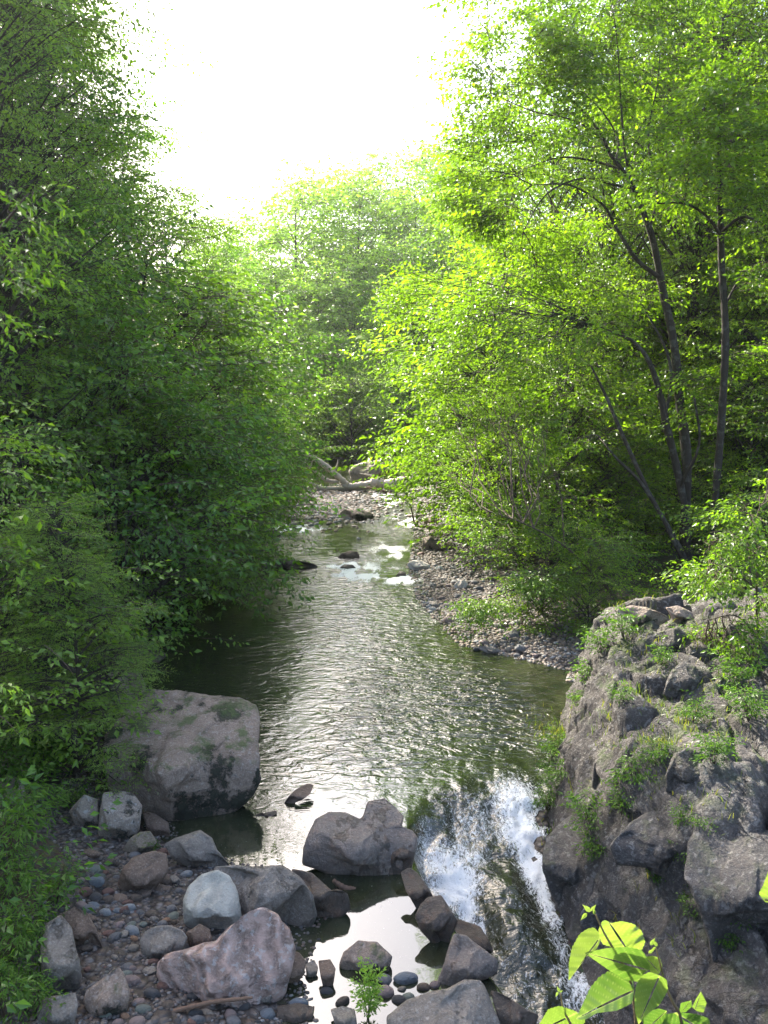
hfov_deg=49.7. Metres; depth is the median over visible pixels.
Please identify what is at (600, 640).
leafy plant
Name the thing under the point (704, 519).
leaning sapling
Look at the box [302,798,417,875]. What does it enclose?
boulder
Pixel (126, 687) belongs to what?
boulder
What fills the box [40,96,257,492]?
broadleaf tree
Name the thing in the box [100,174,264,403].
broadleaf tree
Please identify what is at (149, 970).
rock
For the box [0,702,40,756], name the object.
leafy plant
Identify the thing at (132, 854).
pebble
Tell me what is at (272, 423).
understorey tree
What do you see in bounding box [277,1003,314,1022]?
boulder
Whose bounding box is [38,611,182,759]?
bush
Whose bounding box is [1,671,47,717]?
leafy plant
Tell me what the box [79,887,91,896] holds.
pebble
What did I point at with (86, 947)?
pebble
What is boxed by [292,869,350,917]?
boulder
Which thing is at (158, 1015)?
ground
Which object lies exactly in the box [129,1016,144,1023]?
pebble
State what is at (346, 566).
boulder
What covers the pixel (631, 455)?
leaning sapling
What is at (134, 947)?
pebble
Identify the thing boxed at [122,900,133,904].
pebble
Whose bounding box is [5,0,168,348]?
broadleaf tree
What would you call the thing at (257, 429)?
understorey tree
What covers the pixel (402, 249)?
broadleaf tree
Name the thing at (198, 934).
boulder
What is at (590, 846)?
leafy plant
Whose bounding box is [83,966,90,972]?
pebble
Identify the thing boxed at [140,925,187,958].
boulder
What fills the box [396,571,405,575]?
boulder
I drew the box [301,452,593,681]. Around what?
gravel
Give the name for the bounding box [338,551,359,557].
boulder
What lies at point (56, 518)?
tree
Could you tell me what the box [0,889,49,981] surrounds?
leafy plant
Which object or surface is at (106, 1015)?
pebble
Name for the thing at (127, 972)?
pebble
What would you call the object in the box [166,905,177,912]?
pebble
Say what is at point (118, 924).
pebble
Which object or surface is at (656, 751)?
leafy plant
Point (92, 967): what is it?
pebble
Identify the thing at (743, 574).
understorey tree
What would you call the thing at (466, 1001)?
boulder
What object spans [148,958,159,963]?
pebble
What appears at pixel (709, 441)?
bush
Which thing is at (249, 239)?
broadleaf tree
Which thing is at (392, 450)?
understorey tree
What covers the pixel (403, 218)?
broadleaf tree
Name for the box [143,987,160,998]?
pebble
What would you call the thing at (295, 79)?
sky
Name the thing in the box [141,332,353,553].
understorey tree
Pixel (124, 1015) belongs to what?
pebble
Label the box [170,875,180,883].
rock
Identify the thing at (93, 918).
rock
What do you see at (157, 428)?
understorey tree
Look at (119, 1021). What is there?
pebble
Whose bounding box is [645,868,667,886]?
leafy plant
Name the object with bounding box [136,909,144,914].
pebble
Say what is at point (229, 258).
broadleaf tree
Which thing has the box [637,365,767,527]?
bush
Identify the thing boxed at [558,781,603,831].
leafy plant
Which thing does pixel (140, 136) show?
broadleaf tree
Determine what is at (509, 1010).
boulder
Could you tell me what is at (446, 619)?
cobble
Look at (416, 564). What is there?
boulder
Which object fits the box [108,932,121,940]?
pebble
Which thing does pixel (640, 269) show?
broadleaf tree
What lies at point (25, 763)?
boulder
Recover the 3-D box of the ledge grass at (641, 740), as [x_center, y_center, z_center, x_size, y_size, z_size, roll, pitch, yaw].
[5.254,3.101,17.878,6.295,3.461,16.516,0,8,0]
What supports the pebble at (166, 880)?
on the ground at (158, 1015)
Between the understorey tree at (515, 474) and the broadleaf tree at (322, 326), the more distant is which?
the broadleaf tree at (322, 326)
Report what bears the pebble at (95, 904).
on the ground at (158, 1015)
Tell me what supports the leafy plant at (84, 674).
on the ground at (158, 1015)
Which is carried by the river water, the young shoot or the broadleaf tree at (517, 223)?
the young shoot
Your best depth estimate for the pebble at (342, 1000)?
9.58 m
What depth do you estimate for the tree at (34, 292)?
8.74 m
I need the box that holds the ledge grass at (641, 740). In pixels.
[511,592,767,955]
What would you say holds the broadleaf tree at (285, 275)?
on the ground at (158, 1015)
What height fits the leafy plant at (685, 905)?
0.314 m
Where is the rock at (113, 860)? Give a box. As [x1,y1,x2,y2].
[102,858,116,865]
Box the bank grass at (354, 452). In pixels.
[290,438,423,471]
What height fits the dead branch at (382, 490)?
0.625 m
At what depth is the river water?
16.47 m
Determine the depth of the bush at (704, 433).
36.52 m
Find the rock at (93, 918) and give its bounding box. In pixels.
[88,913,97,921]
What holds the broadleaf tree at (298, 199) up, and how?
on the ground at (158, 1015)
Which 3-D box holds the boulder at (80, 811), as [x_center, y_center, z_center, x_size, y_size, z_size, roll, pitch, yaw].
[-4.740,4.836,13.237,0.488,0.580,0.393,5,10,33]
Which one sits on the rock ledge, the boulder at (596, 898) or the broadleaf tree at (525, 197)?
the boulder at (596, 898)
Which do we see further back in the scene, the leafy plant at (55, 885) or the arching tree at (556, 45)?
the arching tree at (556, 45)
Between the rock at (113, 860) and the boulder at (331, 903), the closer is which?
the boulder at (331, 903)
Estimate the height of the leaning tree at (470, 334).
11.065 m
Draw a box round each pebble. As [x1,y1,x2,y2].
[75,901,86,909]
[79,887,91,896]
[79,943,93,951]
[81,904,95,912]
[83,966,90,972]
[87,865,102,873]
[87,964,95,972]
[88,892,101,901]
[88,902,98,906]
[89,876,104,887]
[99,908,111,915]
[100,1013,111,1017]
[102,888,113,894]
[102,895,113,903]
[102,930,113,935]
[106,937,113,942]
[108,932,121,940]
[111,954,118,959]
[112,1018,123,1023]
[113,908,119,912]
[115,921,124,927]
[119,905,128,912]
[121,962,132,970]
[121,1012,129,1018]
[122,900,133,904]
[122,910,129,914]
[123,903,135,910]
[123,970,132,975]
[125,925,139,935]
[126,974,140,985]
[127,921,135,925]
[128,851,140,858]
[128,944,139,951]
[129,894,142,901]
[129,965,136,971]
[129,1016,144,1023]
[130,935,137,941]
[131,998,145,1005]
[134,1004,150,1013]
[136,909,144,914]
[139,921,146,926]
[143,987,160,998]
[145,910,158,917]
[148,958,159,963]
[157,848,167,854]
[157,920,167,925]
[157,981,168,989]
[160,876,171,884]
[161,1000,173,1008]
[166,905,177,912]
[168,911,178,919]
[170,919,176,924]
[174,1018,180,1023]
[175,888,182,892]
[180,870,192,876]
[186,992,197,999]
[187,1018,196,1023]
[188,1008,202,1016]
[190,1015,204,1023]
[224,1009,236,1018]
[226,1015,240,1023]
[239,1002,250,1010]
[260,996,271,1003]
[260,1008,275,1018]
[288,997,308,1004]
[320,987,333,993]
[335,996,349,1005]
[377,984,393,998]
[378,973,391,984]
[391,995,405,1004]
[393,971,417,984]
[397,986,405,990]
[402,992,414,999]
[417,982,429,990]
[429,980,439,988]
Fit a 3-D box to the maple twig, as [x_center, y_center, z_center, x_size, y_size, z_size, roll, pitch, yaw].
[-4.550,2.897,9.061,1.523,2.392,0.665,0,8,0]
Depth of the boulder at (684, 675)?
13.44 m
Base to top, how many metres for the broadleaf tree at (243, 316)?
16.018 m
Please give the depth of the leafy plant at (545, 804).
14.21 m
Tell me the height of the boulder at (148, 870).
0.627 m
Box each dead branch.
[367,487,390,492]
[409,504,464,531]
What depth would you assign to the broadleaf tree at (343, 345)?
83.65 m
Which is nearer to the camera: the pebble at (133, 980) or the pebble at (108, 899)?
the pebble at (133, 980)
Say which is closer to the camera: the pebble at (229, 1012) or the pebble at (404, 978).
the pebble at (229, 1012)
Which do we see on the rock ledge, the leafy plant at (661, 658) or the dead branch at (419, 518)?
the leafy plant at (661, 658)
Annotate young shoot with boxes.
[347,956,387,1018]
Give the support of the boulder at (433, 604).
on the ground at (158, 1015)
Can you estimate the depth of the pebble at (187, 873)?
11.91 m
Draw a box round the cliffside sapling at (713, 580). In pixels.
[650,469,767,677]
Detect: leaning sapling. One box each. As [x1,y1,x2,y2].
[502,341,690,567]
[521,428,682,562]
[646,492,767,589]
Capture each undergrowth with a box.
[0,472,243,790]
[0,724,121,1012]
[448,440,767,614]
[738,567,767,617]
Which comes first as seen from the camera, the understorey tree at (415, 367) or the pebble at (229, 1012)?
the pebble at (229, 1012)
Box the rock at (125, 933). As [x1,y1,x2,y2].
[121,930,128,938]
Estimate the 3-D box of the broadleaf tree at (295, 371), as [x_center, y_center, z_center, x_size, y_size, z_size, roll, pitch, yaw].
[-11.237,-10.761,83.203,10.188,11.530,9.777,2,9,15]
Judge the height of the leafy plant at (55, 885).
0.604 m
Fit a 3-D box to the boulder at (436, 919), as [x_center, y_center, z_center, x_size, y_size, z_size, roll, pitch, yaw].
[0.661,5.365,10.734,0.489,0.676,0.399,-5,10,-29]
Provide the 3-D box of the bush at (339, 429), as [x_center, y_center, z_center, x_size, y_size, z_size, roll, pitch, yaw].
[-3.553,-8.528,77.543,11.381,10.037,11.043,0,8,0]
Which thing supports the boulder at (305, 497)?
on the shoal gravel at (350, 499)
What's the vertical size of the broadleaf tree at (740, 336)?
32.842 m
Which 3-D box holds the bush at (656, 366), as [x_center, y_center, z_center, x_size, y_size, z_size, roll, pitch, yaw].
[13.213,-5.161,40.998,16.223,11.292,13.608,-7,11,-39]
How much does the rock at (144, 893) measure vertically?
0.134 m
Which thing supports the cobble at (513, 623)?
on the ground at (158, 1015)
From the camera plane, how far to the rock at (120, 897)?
11.13 m
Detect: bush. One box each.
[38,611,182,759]
[278,393,330,456]
[290,383,365,456]
[291,366,401,461]
[353,384,429,449]
[501,354,764,536]
[519,302,767,507]
[578,330,767,517]
[635,336,766,473]
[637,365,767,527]
[644,326,767,512]
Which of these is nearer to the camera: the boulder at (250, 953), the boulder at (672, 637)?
the boulder at (250, 953)
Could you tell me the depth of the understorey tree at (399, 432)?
36.63 m
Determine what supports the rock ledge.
on the ground at (158, 1015)
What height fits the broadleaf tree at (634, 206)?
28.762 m
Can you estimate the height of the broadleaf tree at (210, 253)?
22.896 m
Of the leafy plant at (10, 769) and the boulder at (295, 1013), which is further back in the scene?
the leafy plant at (10, 769)
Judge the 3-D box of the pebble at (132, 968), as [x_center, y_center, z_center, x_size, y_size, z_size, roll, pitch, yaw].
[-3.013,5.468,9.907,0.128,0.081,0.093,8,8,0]
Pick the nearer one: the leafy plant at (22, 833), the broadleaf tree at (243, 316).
the leafy plant at (22, 833)
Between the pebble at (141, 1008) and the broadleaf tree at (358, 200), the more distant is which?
the broadleaf tree at (358, 200)
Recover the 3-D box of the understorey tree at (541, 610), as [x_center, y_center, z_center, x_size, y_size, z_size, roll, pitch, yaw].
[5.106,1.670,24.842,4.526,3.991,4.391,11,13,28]
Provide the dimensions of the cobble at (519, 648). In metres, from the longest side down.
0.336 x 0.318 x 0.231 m
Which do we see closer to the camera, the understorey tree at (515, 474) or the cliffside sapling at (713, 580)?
the cliffside sapling at (713, 580)
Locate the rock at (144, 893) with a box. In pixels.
[137,889,151,898]
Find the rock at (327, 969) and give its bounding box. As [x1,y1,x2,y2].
[318,959,335,985]
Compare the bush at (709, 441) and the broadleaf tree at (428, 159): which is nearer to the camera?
the bush at (709, 441)
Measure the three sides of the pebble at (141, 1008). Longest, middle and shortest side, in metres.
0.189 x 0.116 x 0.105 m
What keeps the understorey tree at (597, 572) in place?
on the ground at (158, 1015)
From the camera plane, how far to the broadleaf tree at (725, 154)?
54.49 m
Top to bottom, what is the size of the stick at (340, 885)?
0.202 m
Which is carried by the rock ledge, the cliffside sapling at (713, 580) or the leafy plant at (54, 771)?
the cliffside sapling at (713, 580)
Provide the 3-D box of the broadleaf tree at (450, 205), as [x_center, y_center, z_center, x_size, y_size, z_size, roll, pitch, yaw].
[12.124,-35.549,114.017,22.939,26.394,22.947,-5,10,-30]
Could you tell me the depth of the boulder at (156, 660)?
21.50 m
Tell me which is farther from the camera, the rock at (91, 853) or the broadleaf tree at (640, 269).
the broadleaf tree at (640, 269)
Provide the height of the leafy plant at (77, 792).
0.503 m
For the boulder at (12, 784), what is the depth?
13.52 m
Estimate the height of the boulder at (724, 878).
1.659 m
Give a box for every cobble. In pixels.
[443,616,454,622]
[479,640,488,644]
[504,645,513,651]
[508,632,519,637]
[511,619,520,624]
[514,644,525,651]
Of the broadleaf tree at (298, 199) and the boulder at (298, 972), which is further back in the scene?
the broadleaf tree at (298, 199)
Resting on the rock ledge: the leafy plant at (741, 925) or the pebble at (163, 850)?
the leafy plant at (741, 925)
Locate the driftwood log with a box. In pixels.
[299,450,411,490]
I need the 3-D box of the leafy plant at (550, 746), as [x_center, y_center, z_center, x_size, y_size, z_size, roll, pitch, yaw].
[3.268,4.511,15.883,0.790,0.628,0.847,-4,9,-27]
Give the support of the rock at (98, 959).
on the ground at (158, 1015)
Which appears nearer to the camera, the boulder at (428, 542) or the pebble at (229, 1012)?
the pebble at (229, 1012)
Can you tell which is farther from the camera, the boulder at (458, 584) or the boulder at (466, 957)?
the boulder at (458, 584)
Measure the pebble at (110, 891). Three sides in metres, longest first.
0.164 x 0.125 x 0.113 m
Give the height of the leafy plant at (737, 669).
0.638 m
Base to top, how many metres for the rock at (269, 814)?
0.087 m
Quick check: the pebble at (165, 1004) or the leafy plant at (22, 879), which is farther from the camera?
the leafy plant at (22, 879)
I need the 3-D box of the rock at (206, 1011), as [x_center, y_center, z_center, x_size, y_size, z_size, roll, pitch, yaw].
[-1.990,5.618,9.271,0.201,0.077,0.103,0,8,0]
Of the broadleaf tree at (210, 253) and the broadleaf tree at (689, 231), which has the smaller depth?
the broadleaf tree at (689, 231)
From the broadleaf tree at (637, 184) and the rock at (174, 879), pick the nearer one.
the rock at (174, 879)
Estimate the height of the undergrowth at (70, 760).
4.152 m
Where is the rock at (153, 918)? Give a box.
[149,916,158,921]
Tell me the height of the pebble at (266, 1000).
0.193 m
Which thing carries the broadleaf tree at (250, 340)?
on the ground at (158, 1015)
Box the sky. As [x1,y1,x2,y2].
[1,0,766,344]
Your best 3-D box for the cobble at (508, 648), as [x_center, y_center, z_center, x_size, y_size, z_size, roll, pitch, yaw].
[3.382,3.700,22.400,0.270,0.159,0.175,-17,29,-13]
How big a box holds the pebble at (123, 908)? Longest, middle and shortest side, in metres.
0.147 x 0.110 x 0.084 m
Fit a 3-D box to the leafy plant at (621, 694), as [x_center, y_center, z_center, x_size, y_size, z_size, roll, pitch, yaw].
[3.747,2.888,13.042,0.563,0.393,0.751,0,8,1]
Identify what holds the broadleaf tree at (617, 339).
on the ground at (158, 1015)
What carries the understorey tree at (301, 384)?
on the ground at (158, 1015)
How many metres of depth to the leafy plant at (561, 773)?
14.22 m
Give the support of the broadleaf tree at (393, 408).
on the ground at (158, 1015)
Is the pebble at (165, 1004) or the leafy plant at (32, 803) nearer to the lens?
the pebble at (165, 1004)
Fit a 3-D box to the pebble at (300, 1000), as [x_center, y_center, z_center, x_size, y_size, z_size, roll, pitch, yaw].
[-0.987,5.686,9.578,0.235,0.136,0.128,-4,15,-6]
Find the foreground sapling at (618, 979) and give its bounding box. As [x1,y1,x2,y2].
[540,873,767,1023]
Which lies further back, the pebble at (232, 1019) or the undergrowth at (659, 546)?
the undergrowth at (659, 546)
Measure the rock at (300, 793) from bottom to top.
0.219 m
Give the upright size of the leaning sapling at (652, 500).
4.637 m
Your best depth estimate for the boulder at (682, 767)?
10.99 m
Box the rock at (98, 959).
[91,955,110,962]
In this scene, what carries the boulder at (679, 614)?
on the rock ledge
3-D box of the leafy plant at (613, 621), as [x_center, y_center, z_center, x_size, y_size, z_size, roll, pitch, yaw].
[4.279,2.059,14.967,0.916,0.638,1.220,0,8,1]
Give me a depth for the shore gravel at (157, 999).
10.70 m
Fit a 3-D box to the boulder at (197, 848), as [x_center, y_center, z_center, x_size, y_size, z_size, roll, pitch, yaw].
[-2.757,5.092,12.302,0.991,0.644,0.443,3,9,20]
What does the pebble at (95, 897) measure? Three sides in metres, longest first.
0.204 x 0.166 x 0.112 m
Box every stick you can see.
[172,996,252,1012]
[332,879,355,889]
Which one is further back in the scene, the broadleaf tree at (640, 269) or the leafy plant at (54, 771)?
the broadleaf tree at (640, 269)
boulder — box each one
[0,776,24,807]
[2,757,28,776]
[33,882,58,899]
[37,993,77,1023]
[40,915,81,992]
[60,907,102,947]
[69,794,98,826]
[83,967,129,1016]
[95,670,145,712]
[98,790,141,838]
[103,689,260,820]
[118,644,165,662]
[119,851,167,890]
[123,831,156,852]
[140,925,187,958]
[143,812,169,835]
[157,907,295,1007]
[164,830,228,866]
[183,870,241,929]
[186,924,211,946]
[214,865,316,926]
[261,559,316,568]
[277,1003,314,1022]
[289,952,305,982]
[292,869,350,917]
[298,493,317,501]
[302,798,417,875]
[331,1006,356,1023]
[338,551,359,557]
[339,509,373,519]
[339,940,391,973]
[340,564,354,568]
[349,460,399,482]
[386,979,499,1023]
[391,827,415,873]
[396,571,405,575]
[401,868,432,908]
[407,560,429,569]
[415,895,457,942]
[422,536,435,549]
[424,517,438,523]
[429,601,438,607]
[433,543,454,550]
[437,934,497,985]
[453,580,467,588]
[455,919,492,951]
[478,646,501,653]
[491,991,537,1023]
[542,815,580,904]
[579,889,606,931]
[587,785,602,809]
[592,744,612,787]
[610,810,677,877]
[616,605,669,625]
[651,627,688,650]
[663,660,700,699]
[665,747,703,792]
[666,605,692,624]
[684,821,767,961]
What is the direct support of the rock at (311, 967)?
on the ground at (158, 1015)
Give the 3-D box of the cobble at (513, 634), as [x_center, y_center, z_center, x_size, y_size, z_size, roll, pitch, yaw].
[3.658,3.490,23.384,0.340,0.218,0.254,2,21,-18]
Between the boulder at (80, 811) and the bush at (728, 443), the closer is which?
the boulder at (80, 811)
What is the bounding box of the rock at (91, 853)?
[83,848,100,858]
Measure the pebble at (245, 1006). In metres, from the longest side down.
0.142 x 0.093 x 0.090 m
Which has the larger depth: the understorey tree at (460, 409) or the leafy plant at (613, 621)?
the understorey tree at (460, 409)
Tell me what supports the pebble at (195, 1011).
on the ground at (158, 1015)
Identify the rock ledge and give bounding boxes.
[548,587,767,1023]
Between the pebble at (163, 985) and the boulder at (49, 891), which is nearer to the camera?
the pebble at (163, 985)
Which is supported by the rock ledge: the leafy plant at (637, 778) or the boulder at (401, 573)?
the leafy plant at (637, 778)
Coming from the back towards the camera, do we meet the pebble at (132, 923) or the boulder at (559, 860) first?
the boulder at (559, 860)
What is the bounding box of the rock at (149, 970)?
[142,966,155,974]
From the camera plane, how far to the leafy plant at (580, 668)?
16.58 m
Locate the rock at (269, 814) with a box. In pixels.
[256,811,276,816]
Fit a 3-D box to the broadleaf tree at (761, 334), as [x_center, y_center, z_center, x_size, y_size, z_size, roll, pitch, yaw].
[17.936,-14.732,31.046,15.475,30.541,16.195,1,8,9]
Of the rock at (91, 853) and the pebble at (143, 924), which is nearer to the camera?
the pebble at (143, 924)
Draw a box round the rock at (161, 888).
[155,884,169,891]
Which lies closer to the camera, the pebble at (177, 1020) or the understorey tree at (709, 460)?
the pebble at (177, 1020)
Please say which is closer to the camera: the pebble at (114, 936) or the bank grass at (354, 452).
the pebble at (114, 936)
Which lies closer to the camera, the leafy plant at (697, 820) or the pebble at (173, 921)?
the leafy plant at (697, 820)
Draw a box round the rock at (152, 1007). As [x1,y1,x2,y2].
[136,1002,154,1009]
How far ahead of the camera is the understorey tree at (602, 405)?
30.32 m
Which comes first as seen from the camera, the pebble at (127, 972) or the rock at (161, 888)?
the pebble at (127, 972)
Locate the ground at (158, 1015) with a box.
[0,311,767,1023]
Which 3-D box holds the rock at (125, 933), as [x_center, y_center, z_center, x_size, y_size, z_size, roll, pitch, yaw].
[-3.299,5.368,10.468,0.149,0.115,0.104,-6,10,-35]
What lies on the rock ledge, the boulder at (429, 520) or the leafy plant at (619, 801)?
the leafy plant at (619, 801)
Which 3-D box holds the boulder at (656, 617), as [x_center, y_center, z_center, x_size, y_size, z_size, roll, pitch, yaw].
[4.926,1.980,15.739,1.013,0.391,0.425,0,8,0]
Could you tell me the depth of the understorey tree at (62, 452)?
13.80 m
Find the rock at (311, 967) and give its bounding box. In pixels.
[305,960,317,976]
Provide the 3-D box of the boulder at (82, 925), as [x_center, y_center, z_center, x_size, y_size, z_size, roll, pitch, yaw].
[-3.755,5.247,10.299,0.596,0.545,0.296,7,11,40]
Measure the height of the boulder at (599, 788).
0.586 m
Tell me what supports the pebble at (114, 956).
on the ground at (158, 1015)
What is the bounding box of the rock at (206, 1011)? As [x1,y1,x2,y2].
[202,1008,213,1014]
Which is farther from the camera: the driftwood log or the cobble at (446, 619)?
the driftwood log
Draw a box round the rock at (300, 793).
[284,784,313,803]
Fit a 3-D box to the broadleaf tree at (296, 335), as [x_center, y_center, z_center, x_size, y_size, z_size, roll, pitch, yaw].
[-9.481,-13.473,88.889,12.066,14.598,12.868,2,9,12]
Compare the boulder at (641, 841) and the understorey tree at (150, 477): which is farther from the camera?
the understorey tree at (150, 477)
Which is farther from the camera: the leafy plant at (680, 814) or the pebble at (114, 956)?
the leafy plant at (680, 814)
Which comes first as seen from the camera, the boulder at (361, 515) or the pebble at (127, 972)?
the pebble at (127, 972)
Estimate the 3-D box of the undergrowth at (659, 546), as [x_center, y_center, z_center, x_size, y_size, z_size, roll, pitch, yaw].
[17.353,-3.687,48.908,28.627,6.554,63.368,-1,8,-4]
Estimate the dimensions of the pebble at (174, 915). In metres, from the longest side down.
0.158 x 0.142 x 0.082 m
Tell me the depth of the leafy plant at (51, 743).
14.44 m
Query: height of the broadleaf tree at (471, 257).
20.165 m
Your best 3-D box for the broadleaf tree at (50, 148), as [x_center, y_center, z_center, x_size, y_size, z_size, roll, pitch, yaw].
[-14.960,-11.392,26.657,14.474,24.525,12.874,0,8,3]
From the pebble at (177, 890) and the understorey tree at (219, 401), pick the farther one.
the understorey tree at (219, 401)
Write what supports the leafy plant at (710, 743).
on the rock ledge
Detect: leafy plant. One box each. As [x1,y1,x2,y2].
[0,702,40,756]
[0,712,88,759]
[0,734,46,794]
[0,762,70,834]
[0,788,55,877]
[0,835,62,906]
[0,886,69,952]
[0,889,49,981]
[0,927,43,985]
[0,944,53,1023]
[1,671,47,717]
[3,967,68,1021]
[10,738,70,790]
[31,851,90,912]
[38,776,93,809]
[53,702,95,735]
[65,664,118,688]
[142,838,160,850]
[530,778,556,809]
[533,725,566,765]
[534,747,567,792]
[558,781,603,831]
[563,821,607,860]
[565,656,592,684]
[566,687,585,707]
[574,623,614,654]
[599,604,646,640]
[600,774,635,817]
[605,745,658,788]
[607,678,637,705]
[637,735,673,766]
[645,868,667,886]
[648,642,678,669]
[667,839,686,862]
[668,801,693,828]
[673,689,715,722]
[675,892,699,917]
[684,729,745,766]
[686,812,718,835]
[700,647,767,689]
[714,933,745,952]
[717,674,767,721]
[730,917,757,930]
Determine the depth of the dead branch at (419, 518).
38.58 m
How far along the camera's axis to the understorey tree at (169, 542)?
20.00 m
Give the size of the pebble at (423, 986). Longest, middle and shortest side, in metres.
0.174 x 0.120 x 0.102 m
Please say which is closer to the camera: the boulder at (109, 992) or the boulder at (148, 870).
the boulder at (109, 992)
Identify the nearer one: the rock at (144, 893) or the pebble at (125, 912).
the pebble at (125, 912)
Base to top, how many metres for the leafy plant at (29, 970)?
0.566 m
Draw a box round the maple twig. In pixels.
[0,677,32,715]
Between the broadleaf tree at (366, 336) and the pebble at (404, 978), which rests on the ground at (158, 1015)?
the broadleaf tree at (366, 336)
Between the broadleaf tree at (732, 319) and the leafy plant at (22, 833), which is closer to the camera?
the leafy plant at (22, 833)
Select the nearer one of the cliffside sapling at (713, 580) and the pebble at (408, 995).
the pebble at (408, 995)
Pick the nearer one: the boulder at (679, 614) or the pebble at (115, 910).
the pebble at (115, 910)
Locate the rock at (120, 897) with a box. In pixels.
[114,893,127,902]
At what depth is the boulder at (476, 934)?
11.52 m
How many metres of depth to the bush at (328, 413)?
80.87 m
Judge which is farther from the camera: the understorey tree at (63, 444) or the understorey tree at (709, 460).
the understorey tree at (709, 460)
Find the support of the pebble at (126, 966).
on the ground at (158, 1015)
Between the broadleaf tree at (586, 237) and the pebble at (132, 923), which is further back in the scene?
the broadleaf tree at (586, 237)
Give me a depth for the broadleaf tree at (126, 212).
28.48 m
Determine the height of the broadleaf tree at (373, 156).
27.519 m
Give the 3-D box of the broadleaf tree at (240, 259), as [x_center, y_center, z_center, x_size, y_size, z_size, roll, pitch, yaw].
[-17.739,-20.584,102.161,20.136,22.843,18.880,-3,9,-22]
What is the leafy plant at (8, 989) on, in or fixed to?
on the ground at (158, 1015)
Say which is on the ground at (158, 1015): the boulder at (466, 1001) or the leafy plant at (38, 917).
the leafy plant at (38, 917)
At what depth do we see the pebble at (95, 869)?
11.67 m
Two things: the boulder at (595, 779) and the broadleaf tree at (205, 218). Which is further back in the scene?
the broadleaf tree at (205, 218)
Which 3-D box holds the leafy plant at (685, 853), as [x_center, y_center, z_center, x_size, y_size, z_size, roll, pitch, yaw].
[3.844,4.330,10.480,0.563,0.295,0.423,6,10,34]
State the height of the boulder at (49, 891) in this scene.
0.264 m
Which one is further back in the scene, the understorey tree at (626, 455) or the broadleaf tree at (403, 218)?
the broadleaf tree at (403, 218)
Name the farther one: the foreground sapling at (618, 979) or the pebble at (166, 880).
the pebble at (166, 880)
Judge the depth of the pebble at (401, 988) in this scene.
9.80 m
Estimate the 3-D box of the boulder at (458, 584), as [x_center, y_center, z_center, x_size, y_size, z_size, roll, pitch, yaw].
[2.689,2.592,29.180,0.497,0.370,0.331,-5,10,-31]
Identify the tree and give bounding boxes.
[0,0,125,393]
[0,0,219,512]
[0,0,259,648]
[0,0,275,570]
[0,3,140,370]
[0,6,208,480]
[0,179,94,585]
[0,185,291,652]
[0,294,363,688]
[0,334,211,664]
[0,396,198,767]
[0,486,186,815]
[1,331,303,669]
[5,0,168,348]
[14,221,338,622]
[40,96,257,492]
[45,106,211,377]
[48,340,338,621]
[79,253,362,537]
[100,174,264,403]
[117,381,310,564]
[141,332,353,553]
[146,213,303,474]
[161,225,247,347]
[174,260,284,431]
[182,249,307,347]
[193,357,318,492]
[194,206,323,383]
[200,384,325,526]
[206,294,272,362]
[222,156,388,393]
[229,244,361,413]
[243,147,386,333]
[245,371,315,472]
[253,267,383,448]
[255,316,348,439]
[268,348,316,451]
[281,165,440,362]
[283,244,421,430]
[287,328,386,457]
[315,143,451,332]
[317,223,442,404]
[322,324,427,454]
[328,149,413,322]
[331,240,667,549]
[340,266,466,440]
[341,276,539,475]
[346,329,621,555]
[354,183,474,342]
[356,259,710,570]
[361,347,442,458]
[365,118,522,281]
[388,127,469,303]
[393,154,535,334]
[394,194,516,354]
[398,363,679,646]
[404,345,551,486]
[408,20,692,507]
[412,0,744,565]
[412,135,588,448]
[412,349,678,571]
[417,388,540,500]
[422,201,564,439]
[430,414,645,573]
[431,154,580,317]
[447,0,767,495]
[473,217,691,541]
[482,98,663,410]
[482,497,631,627]
[520,394,728,553]
[521,0,767,508]
[534,39,767,386]
[535,535,645,638]
[541,6,761,466]
[572,0,767,465]
[597,0,767,568]
[601,0,767,481]
[611,230,760,478]
[623,432,759,542]
[628,4,766,354]
[634,0,767,449]
[651,214,767,485]
[667,4,767,434]
[670,454,767,583]
[688,533,767,599]
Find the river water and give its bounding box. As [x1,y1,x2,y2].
[111,456,604,1023]
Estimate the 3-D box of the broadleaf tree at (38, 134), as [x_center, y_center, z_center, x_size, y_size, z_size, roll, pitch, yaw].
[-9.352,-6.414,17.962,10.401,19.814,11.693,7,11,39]
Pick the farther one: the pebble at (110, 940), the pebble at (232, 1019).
the pebble at (110, 940)
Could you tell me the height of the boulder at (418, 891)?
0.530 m
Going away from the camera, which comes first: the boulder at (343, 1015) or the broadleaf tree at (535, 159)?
the boulder at (343, 1015)
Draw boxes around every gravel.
[0,748,327,1023]
[255,484,406,550]
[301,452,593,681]
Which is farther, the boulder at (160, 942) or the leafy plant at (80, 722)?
the leafy plant at (80, 722)
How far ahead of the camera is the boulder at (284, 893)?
10.97 m
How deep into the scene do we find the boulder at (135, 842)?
12.60 m
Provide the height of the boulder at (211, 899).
0.824 m
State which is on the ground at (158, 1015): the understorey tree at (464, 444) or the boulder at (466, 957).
the understorey tree at (464, 444)
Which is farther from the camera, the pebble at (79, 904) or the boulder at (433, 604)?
the boulder at (433, 604)
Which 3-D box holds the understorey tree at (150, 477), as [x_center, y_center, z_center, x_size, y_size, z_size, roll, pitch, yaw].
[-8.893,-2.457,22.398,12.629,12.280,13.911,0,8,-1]
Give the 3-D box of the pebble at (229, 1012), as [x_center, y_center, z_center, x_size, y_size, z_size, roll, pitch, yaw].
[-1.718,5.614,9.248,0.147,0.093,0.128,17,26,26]
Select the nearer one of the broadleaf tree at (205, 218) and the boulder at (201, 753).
the boulder at (201, 753)

